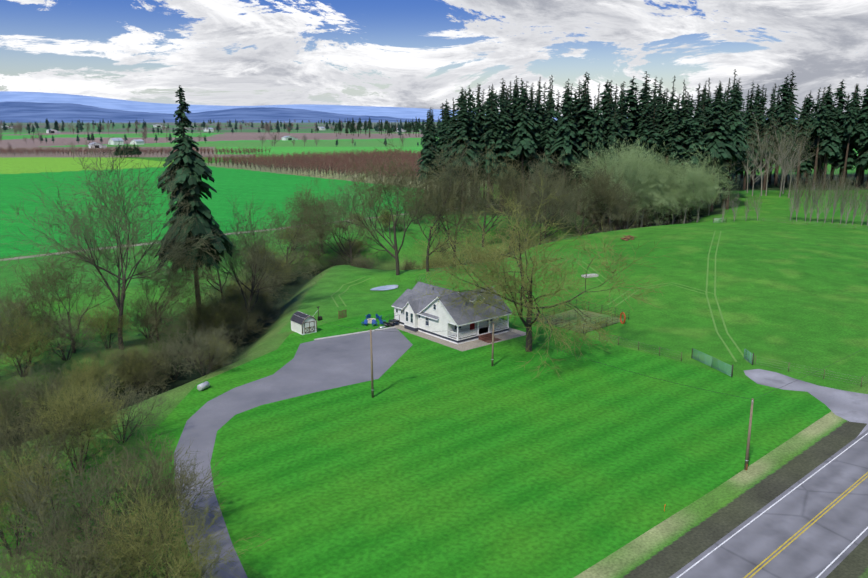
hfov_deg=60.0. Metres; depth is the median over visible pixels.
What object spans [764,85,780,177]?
conifer
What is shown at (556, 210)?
tree
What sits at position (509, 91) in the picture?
conifer
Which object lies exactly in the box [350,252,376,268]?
shrub
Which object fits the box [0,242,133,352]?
tree
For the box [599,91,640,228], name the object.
conifer
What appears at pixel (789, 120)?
conifer
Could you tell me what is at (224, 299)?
shrub
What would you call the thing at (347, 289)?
yard track path
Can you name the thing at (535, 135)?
conifer
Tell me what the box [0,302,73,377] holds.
shrub
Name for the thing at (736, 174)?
conifer
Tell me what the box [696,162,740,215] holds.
tree
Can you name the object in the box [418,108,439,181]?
conifer
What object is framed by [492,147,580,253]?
tree
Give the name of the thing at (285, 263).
shrub
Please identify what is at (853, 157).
conifer
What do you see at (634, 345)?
wire fence lawn
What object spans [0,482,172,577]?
shrub
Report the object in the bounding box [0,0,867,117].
sky
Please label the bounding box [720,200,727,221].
poplar tree
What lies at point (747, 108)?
conifer
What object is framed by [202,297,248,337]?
shrub
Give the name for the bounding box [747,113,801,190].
alder tree
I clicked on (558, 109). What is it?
conifer
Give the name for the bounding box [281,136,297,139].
farm building
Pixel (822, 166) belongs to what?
conifer
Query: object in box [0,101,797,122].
hills
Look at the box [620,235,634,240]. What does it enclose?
burn pile logs
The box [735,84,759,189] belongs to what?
conifer
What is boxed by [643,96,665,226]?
conifer
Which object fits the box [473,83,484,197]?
conifer
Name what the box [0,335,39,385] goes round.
shrub
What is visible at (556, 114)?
conifer
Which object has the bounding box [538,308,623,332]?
corral dirt
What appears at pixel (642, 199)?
tree
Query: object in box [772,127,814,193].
alder tree
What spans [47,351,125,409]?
shrub
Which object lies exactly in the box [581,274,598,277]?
water trough
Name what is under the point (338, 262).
shrub
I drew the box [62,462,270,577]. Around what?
shrub
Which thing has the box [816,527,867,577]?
road edge line
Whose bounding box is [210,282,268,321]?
shrub
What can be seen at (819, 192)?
poplar tree
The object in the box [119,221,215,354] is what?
tree
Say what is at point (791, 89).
conifer
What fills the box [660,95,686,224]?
conifer
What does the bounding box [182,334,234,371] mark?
shrub
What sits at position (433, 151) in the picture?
conifer
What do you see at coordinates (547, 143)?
conifer
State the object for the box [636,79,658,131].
conifer
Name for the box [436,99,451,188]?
conifer
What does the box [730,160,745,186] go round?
conifer
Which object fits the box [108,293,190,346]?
shrub
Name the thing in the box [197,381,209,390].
propane tank
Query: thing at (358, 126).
conifer
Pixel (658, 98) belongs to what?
conifer
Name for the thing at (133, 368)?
shrub
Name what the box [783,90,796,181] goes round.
conifer
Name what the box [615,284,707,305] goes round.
wheel track path
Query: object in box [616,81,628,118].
conifer
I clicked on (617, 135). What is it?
conifer
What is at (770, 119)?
conifer
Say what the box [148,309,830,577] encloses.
front lawn
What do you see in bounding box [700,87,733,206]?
conifer
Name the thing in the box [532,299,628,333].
corral panels
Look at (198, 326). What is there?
shrub
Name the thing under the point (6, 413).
shrub
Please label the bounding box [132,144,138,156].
conifer
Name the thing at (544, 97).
conifer
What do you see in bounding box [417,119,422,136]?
conifer
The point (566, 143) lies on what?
conifer
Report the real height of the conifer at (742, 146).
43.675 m
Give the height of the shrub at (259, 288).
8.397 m
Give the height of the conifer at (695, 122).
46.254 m
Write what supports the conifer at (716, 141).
on the terrain ground at (788, 294)
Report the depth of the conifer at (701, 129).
274.03 m
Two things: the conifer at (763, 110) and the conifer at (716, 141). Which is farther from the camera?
the conifer at (763, 110)
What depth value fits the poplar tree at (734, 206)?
233.85 m
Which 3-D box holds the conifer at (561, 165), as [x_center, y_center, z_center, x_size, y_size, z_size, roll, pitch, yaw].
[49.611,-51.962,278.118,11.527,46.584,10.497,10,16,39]
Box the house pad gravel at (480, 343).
[384,322,525,350]
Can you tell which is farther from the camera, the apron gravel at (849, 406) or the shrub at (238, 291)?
the shrub at (238, 291)
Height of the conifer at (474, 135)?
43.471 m
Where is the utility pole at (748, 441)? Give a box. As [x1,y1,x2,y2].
[744,398,753,470]
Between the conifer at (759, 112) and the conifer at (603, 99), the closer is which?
the conifer at (603, 99)
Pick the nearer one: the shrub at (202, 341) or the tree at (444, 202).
the shrub at (202, 341)
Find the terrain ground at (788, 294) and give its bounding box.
[0,122,867,577]
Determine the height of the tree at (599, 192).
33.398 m
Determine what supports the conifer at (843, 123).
on the terrain ground at (788, 294)
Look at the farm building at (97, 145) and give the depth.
826.12 m
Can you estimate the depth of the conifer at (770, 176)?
377.43 m
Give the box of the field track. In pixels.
[0,203,511,260]
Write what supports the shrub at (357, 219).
on the terrain ground at (788, 294)
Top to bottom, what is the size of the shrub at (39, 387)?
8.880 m
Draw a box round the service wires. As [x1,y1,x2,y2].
[310,304,864,398]
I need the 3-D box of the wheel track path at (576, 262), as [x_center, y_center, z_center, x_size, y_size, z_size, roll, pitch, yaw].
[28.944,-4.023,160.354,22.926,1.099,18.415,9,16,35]
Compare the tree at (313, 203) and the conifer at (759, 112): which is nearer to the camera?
the tree at (313, 203)
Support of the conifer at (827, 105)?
on the terrain ground at (788, 294)
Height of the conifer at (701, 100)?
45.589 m
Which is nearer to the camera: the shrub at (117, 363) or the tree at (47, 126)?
the shrub at (117, 363)
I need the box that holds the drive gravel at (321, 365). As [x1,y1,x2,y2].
[174,328,412,577]
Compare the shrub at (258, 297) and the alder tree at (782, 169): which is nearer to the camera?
the shrub at (258, 297)
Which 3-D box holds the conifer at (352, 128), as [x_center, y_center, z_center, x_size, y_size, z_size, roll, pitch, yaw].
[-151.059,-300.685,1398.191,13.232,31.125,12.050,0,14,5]
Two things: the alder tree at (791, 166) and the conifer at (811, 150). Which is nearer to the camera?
the alder tree at (791, 166)
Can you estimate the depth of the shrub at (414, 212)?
236.36 m
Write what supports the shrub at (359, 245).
on the terrain ground at (788, 294)
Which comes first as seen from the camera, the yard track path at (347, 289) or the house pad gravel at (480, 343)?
the house pad gravel at (480, 343)
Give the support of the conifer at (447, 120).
on the terrain ground at (788, 294)
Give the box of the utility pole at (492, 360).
[491,323,493,365]
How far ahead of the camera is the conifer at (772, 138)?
355.42 m
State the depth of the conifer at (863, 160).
348.88 m
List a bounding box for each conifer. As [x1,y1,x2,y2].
[117,143,122,156]
[125,142,130,155]
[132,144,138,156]
[154,85,233,333]
[338,118,341,134]
[350,120,355,135]
[357,121,361,136]
[378,120,383,134]
[413,118,418,131]
[417,112,436,208]
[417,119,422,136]
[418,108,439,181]
[421,112,439,196]
[434,103,445,175]
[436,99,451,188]
[436,108,451,203]
[437,105,446,192]
[438,105,461,208]
[443,98,459,150]
[448,95,479,211]
[454,91,463,193]
[456,89,478,206]
[457,89,475,177]
[465,85,483,201]
[466,91,487,202]
[468,89,486,195]
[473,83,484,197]
[473,84,485,205]
[478,84,500,212]
[478,88,498,180]
[483,79,505,179]
[483,100,497,194]
[490,85,519,212]
[490,91,499,198]
[491,86,519,196]
[496,76,532,200]
[503,89,516,205]
[507,80,537,202]
[507,82,512,197]
[509,81,518,199]
[509,81,532,198]
[513,105,535,206]
[514,83,542,208]
[525,80,545,202]
[533,81,545,122]
[536,91,557,201]
[538,92,561,185]
[542,82,547,152]
[544,75,559,138]
[546,79,556,207]
[547,84,581,215]
[549,79,570,208]
[555,83,572,203]
[555,92,561,128]
[556,82,568,137]
[556,89,580,211]
[557,72,600,214]
[567,92,602,217]
[576,80,582,98]
[581,73,592,214]
[587,84,606,223]
[592,80,614,223]
[595,80,619,226]
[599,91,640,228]
[604,103,623,229]
[612,84,620,111]
[613,89,627,226]
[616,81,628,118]
[617,76,642,229]
[627,83,640,116]
[632,71,668,226]
[632,88,654,227]
[635,101,655,227]
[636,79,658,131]
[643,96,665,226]
[650,92,659,133]
[651,76,657,108]
[654,83,664,168]
[655,79,663,116]
[656,90,671,160]
[660,75,679,219]
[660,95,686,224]
[674,92,690,212]
[676,87,692,218]
[677,84,708,216]
[678,79,688,207]
[683,94,695,192]
[689,86,710,134]
[695,98,707,207]
[697,84,739,211]
[698,87,708,202]
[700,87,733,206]
[702,78,713,203]
[715,78,733,203]
[722,92,747,206]
[725,80,746,209]
[726,88,749,195]
[730,69,743,115]
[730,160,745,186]
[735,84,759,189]
[735,103,744,182]
[739,89,745,167]
[740,90,749,177]
[750,84,764,179]
[750,85,770,185]
[754,90,768,183]
[758,87,779,189]
[759,104,775,181]
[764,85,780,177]
[766,83,777,180]
[768,95,780,183]
[771,75,796,185]
[772,93,797,188]
[775,71,801,181]
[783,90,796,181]
[788,109,812,180]
[791,97,810,188]
[794,91,814,175]
[805,89,822,183]
[808,84,841,185]
[809,87,829,188]
[810,94,840,185]
[815,106,842,188]
[819,92,826,182]
[828,85,863,185]
[829,80,849,180]
[836,85,863,177]
[838,95,856,180]
[841,83,861,187]
[845,86,867,187]
[852,116,867,188]
[853,145,867,183]
[855,90,867,176]
[859,103,863,186]
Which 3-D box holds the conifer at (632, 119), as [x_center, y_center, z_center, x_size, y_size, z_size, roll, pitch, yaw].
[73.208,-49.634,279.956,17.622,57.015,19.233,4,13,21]
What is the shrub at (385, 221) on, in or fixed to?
on the terrain ground at (788, 294)
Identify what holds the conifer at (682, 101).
on the terrain ground at (788, 294)
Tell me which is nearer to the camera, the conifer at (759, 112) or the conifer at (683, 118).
the conifer at (683, 118)
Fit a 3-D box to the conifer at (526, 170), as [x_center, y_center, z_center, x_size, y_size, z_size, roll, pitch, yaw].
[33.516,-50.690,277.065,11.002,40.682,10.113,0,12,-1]
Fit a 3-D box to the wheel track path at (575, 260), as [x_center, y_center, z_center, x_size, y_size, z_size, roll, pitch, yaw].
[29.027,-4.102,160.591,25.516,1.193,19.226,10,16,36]
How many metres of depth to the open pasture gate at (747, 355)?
101.82 m
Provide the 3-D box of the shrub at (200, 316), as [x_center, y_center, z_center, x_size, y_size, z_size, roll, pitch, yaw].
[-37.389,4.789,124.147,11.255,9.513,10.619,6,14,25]
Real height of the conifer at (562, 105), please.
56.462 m
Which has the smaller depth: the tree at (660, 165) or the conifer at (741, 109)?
the tree at (660, 165)
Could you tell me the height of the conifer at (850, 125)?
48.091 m
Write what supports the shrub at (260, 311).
on the terrain ground at (788, 294)
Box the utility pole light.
[370,326,385,397]
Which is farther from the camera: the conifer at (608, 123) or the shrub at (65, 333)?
the conifer at (608, 123)
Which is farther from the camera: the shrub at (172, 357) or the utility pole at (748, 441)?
the shrub at (172, 357)
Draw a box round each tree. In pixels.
[0,132,226,349]
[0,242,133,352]
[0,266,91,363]
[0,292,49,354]
[44,120,50,128]
[69,142,75,158]
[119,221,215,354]
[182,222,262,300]
[183,195,323,336]
[264,181,334,279]
[284,174,347,251]
[289,171,383,265]
[292,131,460,274]
[383,131,495,270]
[385,139,509,266]
[409,174,677,379]
[441,140,540,246]
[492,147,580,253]
[508,159,600,244]
[518,147,603,236]
[539,150,646,234]
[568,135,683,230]
[576,162,664,232]
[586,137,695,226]
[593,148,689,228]
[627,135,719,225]
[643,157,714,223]
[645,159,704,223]
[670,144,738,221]
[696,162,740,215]
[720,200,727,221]
[729,185,742,219]
[740,136,788,194]
[741,123,778,192]
[742,192,756,218]
[746,104,810,195]
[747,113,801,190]
[750,118,808,195]
[752,188,762,220]
[753,125,809,196]
[761,119,815,197]
[767,109,819,193]
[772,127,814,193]
[782,172,810,220]
[787,167,816,219]
[796,176,812,220]
[805,167,832,221]
[808,166,832,221]
[821,162,851,222]
[828,167,855,223]
[838,167,864,223]
[841,177,862,222]
[852,180,866,224]
[858,178,867,224]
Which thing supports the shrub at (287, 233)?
on the terrain ground at (788, 294)
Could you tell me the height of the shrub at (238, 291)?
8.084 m
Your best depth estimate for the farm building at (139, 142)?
937.12 m
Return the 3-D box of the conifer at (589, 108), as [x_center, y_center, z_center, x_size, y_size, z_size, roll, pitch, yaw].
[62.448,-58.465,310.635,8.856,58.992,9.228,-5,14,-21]
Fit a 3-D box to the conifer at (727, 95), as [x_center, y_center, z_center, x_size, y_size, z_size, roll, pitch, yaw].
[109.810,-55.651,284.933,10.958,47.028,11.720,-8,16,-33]
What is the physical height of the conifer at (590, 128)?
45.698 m
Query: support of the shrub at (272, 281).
on the terrain ground at (788, 294)
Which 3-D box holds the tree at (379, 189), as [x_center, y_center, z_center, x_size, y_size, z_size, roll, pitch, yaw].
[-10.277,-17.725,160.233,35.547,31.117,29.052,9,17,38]
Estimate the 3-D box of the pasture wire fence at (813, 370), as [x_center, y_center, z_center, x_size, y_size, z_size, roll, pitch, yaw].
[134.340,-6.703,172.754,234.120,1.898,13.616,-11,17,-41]
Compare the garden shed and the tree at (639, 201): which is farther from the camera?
the tree at (639, 201)
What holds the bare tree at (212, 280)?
on the terrain ground at (788, 294)
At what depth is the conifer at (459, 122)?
273.06 m
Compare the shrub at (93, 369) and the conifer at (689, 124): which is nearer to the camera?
the shrub at (93, 369)
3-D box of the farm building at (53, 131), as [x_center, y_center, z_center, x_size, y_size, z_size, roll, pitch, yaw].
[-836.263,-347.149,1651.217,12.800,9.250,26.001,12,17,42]
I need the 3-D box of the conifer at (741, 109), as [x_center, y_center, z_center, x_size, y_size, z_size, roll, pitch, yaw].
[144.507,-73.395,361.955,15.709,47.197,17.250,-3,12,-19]
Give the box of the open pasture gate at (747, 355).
[744,349,753,364]
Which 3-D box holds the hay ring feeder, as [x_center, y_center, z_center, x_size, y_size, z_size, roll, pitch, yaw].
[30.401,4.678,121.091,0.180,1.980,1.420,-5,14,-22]
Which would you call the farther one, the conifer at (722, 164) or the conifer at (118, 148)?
the conifer at (118, 148)
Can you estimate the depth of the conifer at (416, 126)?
1298.72 m
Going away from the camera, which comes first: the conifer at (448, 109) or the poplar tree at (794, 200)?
the poplar tree at (794, 200)
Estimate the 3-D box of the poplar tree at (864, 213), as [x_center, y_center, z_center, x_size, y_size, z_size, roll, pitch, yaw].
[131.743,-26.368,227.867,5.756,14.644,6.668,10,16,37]
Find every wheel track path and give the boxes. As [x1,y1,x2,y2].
[499,256,605,278]
[509,258,602,282]
[607,282,713,304]
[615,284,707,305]
[705,231,736,361]
[714,231,747,361]
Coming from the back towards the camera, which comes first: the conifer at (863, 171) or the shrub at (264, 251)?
the conifer at (863, 171)
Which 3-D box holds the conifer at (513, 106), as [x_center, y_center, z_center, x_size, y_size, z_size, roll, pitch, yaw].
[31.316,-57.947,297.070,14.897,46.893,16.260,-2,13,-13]
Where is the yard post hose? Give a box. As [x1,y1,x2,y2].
[313,306,321,320]
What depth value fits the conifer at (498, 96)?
292.94 m
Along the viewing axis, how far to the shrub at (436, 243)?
219.25 m
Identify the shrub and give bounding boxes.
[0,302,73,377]
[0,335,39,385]
[0,357,84,424]
[0,375,50,440]
[0,397,126,530]
[0,402,27,431]
[0,430,186,574]
[0,436,84,556]
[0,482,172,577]
[3,365,133,472]
[21,301,105,360]
[35,418,228,577]
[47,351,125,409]
[58,367,177,442]
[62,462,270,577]
[70,301,136,350]
[87,339,174,399]
[101,342,169,392]
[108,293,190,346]
[126,341,179,387]
[139,325,202,379]
[159,317,246,375]
[175,293,240,337]
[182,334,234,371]
[185,318,239,361]
[186,290,272,344]
[186,327,251,372]
[202,287,244,311]
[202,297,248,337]
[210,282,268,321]
[210,316,258,347]
[219,277,259,305]
[231,288,282,329]
[239,282,277,317]
[241,279,276,304]
[243,287,270,307]
[244,240,279,265]
[244,273,270,289]
[247,250,292,277]
[257,269,287,293]
[260,257,297,283]
[262,256,298,279]
[276,224,305,246]
[306,241,327,258]
[318,253,350,270]
[328,239,363,264]
[337,239,362,254]
[347,236,366,251]
[347,252,375,268]
[348,211,362,223]
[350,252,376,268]
[370,208,395,230]
[391,214,410,231]
[398,203,429,222]
[400,255,421,269]
[412,253,450,269]
[430,237,458,255]
[510,236,534,251]
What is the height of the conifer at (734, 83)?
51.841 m
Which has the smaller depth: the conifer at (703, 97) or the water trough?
the water trough
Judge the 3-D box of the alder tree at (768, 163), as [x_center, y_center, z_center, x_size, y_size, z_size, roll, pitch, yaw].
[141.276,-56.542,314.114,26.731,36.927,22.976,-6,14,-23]
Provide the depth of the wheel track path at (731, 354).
130.73 m
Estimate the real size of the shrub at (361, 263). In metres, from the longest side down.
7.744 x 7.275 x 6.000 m
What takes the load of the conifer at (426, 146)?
on the terrain ground at (788, 294)
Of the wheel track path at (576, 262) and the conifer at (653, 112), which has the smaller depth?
the wheel track path at (576, 262)
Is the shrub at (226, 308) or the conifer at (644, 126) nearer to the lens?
the shrub at (226, 308)
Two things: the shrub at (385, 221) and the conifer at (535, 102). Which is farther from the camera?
the conifer at (535, 102)
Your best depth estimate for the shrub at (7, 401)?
86.89 m
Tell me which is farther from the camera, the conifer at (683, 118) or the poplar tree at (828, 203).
the conifer at (683, 118)
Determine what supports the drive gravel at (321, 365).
on the front lawn at (431, 459)
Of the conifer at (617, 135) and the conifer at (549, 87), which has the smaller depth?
the conifer at (617, 135)
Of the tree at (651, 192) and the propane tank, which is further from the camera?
the tree at (651, 192)
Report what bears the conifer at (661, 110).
on the terrain ground at (788, 294)
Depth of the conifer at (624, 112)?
281.99 m
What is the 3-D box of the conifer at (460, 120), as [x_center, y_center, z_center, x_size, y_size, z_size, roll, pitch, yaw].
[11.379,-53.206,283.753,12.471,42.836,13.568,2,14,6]
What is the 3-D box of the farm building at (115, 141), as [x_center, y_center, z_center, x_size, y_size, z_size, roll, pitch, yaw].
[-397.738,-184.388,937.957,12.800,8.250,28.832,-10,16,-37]
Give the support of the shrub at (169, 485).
on the terrain ground at (788, 294)
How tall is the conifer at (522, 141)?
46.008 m
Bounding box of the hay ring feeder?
[620,312,625,323]
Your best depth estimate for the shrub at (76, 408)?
68.62 m
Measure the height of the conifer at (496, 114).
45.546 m
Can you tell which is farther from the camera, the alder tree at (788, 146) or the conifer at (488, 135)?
the alder tree at (788, 146)
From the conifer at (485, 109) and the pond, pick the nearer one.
the pond
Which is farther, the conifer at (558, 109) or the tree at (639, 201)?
the conifer at (558, 109)
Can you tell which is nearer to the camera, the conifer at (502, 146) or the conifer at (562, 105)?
the conifer at (502, 146)
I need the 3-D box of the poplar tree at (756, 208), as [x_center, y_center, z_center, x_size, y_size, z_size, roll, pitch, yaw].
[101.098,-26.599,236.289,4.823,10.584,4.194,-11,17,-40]
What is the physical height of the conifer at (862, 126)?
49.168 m
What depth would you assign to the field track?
190.84 m
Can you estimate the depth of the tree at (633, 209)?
239.07 m
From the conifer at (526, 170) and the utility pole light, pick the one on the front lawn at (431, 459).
the utility pole light
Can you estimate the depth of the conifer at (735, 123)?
264.21 m
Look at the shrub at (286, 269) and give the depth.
171.55 m
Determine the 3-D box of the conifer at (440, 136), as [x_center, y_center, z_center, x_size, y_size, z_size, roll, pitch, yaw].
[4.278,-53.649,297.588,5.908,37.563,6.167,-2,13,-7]
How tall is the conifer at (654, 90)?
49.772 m
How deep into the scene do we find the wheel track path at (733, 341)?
131.26 m
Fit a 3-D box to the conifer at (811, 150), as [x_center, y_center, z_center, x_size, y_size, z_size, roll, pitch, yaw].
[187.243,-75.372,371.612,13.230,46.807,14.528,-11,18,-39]
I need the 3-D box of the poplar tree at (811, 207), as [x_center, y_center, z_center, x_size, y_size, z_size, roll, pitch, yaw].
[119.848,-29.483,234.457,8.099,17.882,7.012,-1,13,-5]
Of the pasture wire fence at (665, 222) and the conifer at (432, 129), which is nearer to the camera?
the pasture wire fence at (665, 222)
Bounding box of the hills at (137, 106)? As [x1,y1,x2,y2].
[0,91,796,119]
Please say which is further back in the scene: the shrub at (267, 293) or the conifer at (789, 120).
the conifer at (789, 120)
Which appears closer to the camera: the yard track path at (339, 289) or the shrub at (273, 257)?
the yard track path at (339, 289)
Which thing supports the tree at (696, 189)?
on the terrain ground at (788, 294)
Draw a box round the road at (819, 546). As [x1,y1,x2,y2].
[669,430,867,577]
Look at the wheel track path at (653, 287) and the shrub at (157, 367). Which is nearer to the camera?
the shrub at (157, 367)
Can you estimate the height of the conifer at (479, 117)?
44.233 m
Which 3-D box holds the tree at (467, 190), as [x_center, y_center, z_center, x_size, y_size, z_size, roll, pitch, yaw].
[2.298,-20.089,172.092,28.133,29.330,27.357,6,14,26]
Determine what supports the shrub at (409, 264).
on the terrain ground at (788, 294)
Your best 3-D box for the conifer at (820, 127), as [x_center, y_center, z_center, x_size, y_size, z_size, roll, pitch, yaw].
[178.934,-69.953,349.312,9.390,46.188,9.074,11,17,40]
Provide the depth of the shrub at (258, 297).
146.75 m
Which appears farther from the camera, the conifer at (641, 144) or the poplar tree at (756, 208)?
the conifer at (641, 144)
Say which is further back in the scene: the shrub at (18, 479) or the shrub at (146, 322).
the shrub at (146, 322)
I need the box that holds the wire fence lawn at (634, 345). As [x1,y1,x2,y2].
[586,331,681,359]
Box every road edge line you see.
[677,433,867,577]
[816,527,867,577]
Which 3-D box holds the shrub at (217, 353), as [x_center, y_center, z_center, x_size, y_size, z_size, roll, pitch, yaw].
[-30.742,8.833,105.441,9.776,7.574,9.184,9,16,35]
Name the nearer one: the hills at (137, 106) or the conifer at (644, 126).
the conifer at (644, 126)
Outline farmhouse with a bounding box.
[383,281,511,343]
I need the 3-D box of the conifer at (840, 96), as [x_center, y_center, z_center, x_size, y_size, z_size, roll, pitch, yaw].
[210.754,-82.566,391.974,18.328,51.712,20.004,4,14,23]
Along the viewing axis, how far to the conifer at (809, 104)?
368.77 m
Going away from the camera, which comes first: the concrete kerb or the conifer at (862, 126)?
the concrete kerb
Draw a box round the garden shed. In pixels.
[290,311,316,334]
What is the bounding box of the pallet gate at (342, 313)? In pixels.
[338,310,346,318]
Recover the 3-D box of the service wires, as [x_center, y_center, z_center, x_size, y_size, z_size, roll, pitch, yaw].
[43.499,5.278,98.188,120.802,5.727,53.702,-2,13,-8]
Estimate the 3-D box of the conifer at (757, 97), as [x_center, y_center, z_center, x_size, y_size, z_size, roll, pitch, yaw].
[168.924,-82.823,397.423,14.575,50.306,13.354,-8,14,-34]
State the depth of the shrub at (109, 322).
107.89 m
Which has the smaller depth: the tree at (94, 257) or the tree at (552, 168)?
the tree at (94, 257)
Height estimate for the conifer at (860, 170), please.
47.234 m
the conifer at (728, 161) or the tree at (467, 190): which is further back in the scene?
the conifer at (728, 161)
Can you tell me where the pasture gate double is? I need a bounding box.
[691,348,732,376]
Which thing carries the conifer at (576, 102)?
on the terrain ground at (788, 294)
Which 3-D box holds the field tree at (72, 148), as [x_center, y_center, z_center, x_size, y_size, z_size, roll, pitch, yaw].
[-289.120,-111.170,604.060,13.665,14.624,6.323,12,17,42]
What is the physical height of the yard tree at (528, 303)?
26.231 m
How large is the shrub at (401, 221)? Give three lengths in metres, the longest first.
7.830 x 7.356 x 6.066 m
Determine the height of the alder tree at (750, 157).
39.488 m
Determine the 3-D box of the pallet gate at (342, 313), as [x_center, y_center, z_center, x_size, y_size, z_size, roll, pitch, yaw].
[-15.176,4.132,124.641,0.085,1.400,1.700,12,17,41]
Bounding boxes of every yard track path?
[331,277,363,306]
[338,278,370,305]
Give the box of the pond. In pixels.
[370,285,397,289]
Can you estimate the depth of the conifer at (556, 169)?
275.16 m
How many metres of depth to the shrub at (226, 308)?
124.94 m
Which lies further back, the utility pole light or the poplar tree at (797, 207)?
the poplar tree at (797, 207)
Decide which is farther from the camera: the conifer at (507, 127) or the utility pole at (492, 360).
the conifer at (507, 127)
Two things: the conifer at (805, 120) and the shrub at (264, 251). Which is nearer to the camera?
the shrub at (264, 251)
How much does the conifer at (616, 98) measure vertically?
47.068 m
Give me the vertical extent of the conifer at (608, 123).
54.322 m
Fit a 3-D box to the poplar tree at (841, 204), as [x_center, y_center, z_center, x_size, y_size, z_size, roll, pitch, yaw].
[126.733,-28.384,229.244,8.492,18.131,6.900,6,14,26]
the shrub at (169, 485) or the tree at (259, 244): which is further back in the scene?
the tree at (259, 244)
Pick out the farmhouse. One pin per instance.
(426, 314)
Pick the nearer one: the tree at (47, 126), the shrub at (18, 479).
the shrub at (18, 479)
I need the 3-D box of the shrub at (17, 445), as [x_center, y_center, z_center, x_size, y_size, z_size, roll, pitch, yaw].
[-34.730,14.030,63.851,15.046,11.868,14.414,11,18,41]
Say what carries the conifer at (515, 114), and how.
on the terrain ground at (788, 294)
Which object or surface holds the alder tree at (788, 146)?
on the terrain ground at (788, 294)
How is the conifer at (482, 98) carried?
on the terrain ground at (788, 294)
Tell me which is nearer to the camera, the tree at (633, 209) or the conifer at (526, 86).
the tree at (633, 209)
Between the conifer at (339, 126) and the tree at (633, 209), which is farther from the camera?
the conifer at (339, 126)
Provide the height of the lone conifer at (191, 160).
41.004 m
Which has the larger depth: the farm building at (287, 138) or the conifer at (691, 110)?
the farm building at (287, 138)
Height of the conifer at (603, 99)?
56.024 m
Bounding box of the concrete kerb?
[314,326,395,339]
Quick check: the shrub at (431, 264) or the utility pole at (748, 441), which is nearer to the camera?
the utility pole at (748, 441)
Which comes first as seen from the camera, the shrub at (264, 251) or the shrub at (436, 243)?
the shrub at (264, 251)
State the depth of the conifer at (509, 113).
277.82 m
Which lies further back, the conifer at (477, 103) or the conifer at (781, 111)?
the conifer at (781, 111)
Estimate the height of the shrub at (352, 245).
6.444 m
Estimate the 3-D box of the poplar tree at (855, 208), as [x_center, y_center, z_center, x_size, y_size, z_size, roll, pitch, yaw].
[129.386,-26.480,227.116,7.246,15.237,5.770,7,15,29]
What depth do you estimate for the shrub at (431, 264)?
195.90 m
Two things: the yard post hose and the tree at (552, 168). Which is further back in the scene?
the tree at (552, 168)
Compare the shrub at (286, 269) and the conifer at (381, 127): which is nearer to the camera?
the shrub at (286, 269)
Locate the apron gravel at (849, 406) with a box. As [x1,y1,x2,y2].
[744,369,867,436]
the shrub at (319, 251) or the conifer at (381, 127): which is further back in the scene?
the conifer at (381, 127)
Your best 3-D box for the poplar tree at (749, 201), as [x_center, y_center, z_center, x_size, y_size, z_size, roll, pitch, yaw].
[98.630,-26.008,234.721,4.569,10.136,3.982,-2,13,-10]
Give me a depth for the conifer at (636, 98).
292.13 m
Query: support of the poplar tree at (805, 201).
on the terrain ground at (788, 294)
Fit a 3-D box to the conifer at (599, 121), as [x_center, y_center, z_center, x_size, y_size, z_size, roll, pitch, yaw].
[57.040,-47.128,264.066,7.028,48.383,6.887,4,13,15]
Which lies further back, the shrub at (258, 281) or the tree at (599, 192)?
the tree at (599, 192)
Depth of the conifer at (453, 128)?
262.34 m
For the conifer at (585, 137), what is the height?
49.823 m
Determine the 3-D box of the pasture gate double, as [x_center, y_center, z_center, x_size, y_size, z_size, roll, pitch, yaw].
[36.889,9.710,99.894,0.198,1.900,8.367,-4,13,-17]
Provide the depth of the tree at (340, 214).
193.89 m
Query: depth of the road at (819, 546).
60.42 m
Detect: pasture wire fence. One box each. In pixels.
[423,216,867,278]
[755,356,866,386]
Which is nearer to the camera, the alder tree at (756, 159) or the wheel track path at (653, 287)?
the wheel track path at (653, 287)
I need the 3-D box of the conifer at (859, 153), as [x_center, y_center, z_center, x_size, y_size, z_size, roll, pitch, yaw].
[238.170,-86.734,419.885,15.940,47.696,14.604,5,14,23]
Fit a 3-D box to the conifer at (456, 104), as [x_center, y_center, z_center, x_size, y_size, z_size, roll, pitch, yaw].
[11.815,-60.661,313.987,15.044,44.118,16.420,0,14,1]
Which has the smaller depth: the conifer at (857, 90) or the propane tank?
the propane tank
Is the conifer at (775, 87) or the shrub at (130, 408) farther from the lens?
the conifer at (775, 87)
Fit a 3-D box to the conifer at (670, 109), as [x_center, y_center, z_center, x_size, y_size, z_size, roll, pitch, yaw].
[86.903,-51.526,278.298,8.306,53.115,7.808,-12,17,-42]
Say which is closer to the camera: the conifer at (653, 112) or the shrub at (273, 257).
the shrub at (273, 257)
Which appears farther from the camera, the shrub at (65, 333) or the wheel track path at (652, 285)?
the wheel track path at (652, 285)
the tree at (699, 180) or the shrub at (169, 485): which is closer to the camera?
the shrub at (169, 485)
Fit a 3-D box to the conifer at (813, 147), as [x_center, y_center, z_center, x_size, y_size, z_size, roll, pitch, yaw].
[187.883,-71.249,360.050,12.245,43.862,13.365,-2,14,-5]
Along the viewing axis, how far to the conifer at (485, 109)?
285.26 m
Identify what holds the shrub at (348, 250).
on the terrain ground at (788, 294)
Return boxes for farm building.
[46,129,59,132]
[88,142,106,147]
[108,138,123,144]
[130,139,143,144]
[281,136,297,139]
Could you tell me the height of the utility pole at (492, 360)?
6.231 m
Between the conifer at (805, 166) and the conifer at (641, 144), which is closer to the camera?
the conifer at (641, 144)

